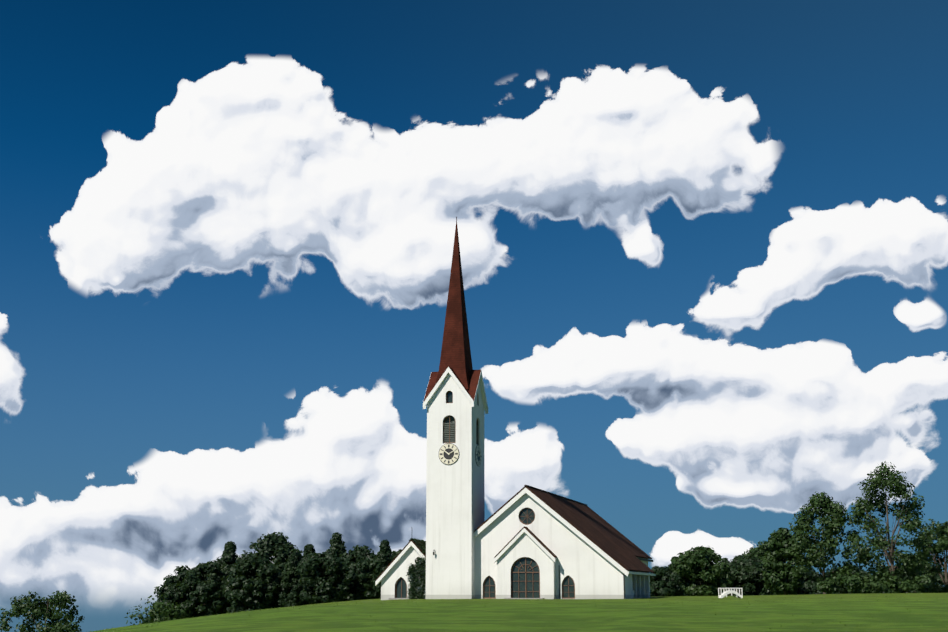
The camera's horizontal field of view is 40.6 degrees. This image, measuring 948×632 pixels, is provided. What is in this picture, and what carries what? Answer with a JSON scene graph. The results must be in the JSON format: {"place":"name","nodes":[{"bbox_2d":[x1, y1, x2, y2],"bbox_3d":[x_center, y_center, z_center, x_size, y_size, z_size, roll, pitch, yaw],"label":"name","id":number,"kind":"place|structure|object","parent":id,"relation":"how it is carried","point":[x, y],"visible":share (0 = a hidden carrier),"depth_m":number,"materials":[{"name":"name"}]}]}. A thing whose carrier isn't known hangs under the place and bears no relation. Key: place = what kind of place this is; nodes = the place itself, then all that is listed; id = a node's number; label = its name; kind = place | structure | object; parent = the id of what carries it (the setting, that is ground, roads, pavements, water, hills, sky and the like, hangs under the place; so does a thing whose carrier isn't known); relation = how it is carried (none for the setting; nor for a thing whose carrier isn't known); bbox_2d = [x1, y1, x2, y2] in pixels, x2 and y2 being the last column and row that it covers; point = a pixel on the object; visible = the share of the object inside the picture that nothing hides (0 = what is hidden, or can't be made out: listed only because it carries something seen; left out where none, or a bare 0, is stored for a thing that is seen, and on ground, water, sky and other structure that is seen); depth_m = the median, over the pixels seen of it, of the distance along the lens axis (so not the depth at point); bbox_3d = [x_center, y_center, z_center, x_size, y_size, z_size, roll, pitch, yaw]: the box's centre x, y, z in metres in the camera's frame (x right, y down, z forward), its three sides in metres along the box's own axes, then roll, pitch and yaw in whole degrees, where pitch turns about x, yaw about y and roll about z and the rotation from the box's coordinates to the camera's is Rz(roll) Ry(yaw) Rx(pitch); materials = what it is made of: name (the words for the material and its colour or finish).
{"place":"outdoors","nodes":[
{"label":"outdoors","id":0,"kind":"place"},
{"bbox_2d":[389,598,543,599],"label":"church steps","id":1,"kind":"structure","parent":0,"point":[504,598],"depth_m":130.63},
{"bbox_2d":[0,0,947,631],"label":"sky","id":2,"kind":"structure","parent":0,"point":[703,244],"materials":[{"name":"blue"}]},
{"bbox_2d":[381,374,649,599],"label":"church walls","id":3,"kind":"structure","parent":0,"point":[460,564],"depth_m":134.03,"materials":[{"name":"white paint"}]},
{"bbox_2d":[406,538,425,598],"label":"ivy on annex","id":4,"kind":"object","parent":3,"relation":"attached to","point":[420,565],"visible":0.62,"depth_m":136.15,"materials":[{"name":"green plant"}]},
{"bbox_2d":[375,217,655,585],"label":"roof","id":5,"kind":"structure","parent":3,"relation":"on","point":[621,552],"depth_m":139.47,"materials":[{"name":"brown tile"}]},
{"bbox_2d":[411,538,624,598],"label":"downspout","id":6,"kind":"object","parent":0,"point":[559,580],"visible":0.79,"depth_m":131.02,"materials":[{"name":"white metal"}]},
{"bbox_2d":[90,593,947,631],"bbox_3d":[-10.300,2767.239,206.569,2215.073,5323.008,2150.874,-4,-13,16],"label":"terrain","id":7,"kind":"structure","parent":0,"point":[733,615],"depth_m":68.53,"materials":[{"name":"green plant"}]},
{"bbox_2d":[0,527,805,631],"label":"trees","id":8,"kind":"object","parent":7,"relation":"on","point":[778,545],"visible":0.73,"depth_m":210.74,"materials":[{"name":"green plant"}]},
{"bbox_2d":[18,461,947,629],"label":"trees","id":9,"kind":"object","parent":7,"relation":"on","point":[892,549],"visible":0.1,"depth_m":205.12,"materials":[{"name":"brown plant"}]},
{"bbox_2d":[146,532,947,621],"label":"trees","id":10,"kind":"object","parent":7,"relation":"on","point":[357,571],"visible":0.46,"depth_m":207.51,"materials":[{"name":"green plant"}]},
{"bbox_2d":[718,588,742,597],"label":"arch footbridge","id":11,"kind":"object","parent":7,"relation":"on","point":[731,591],"visible":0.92,"depth_m":138.14,"materials":[{"name":"white paint"}]}
]}

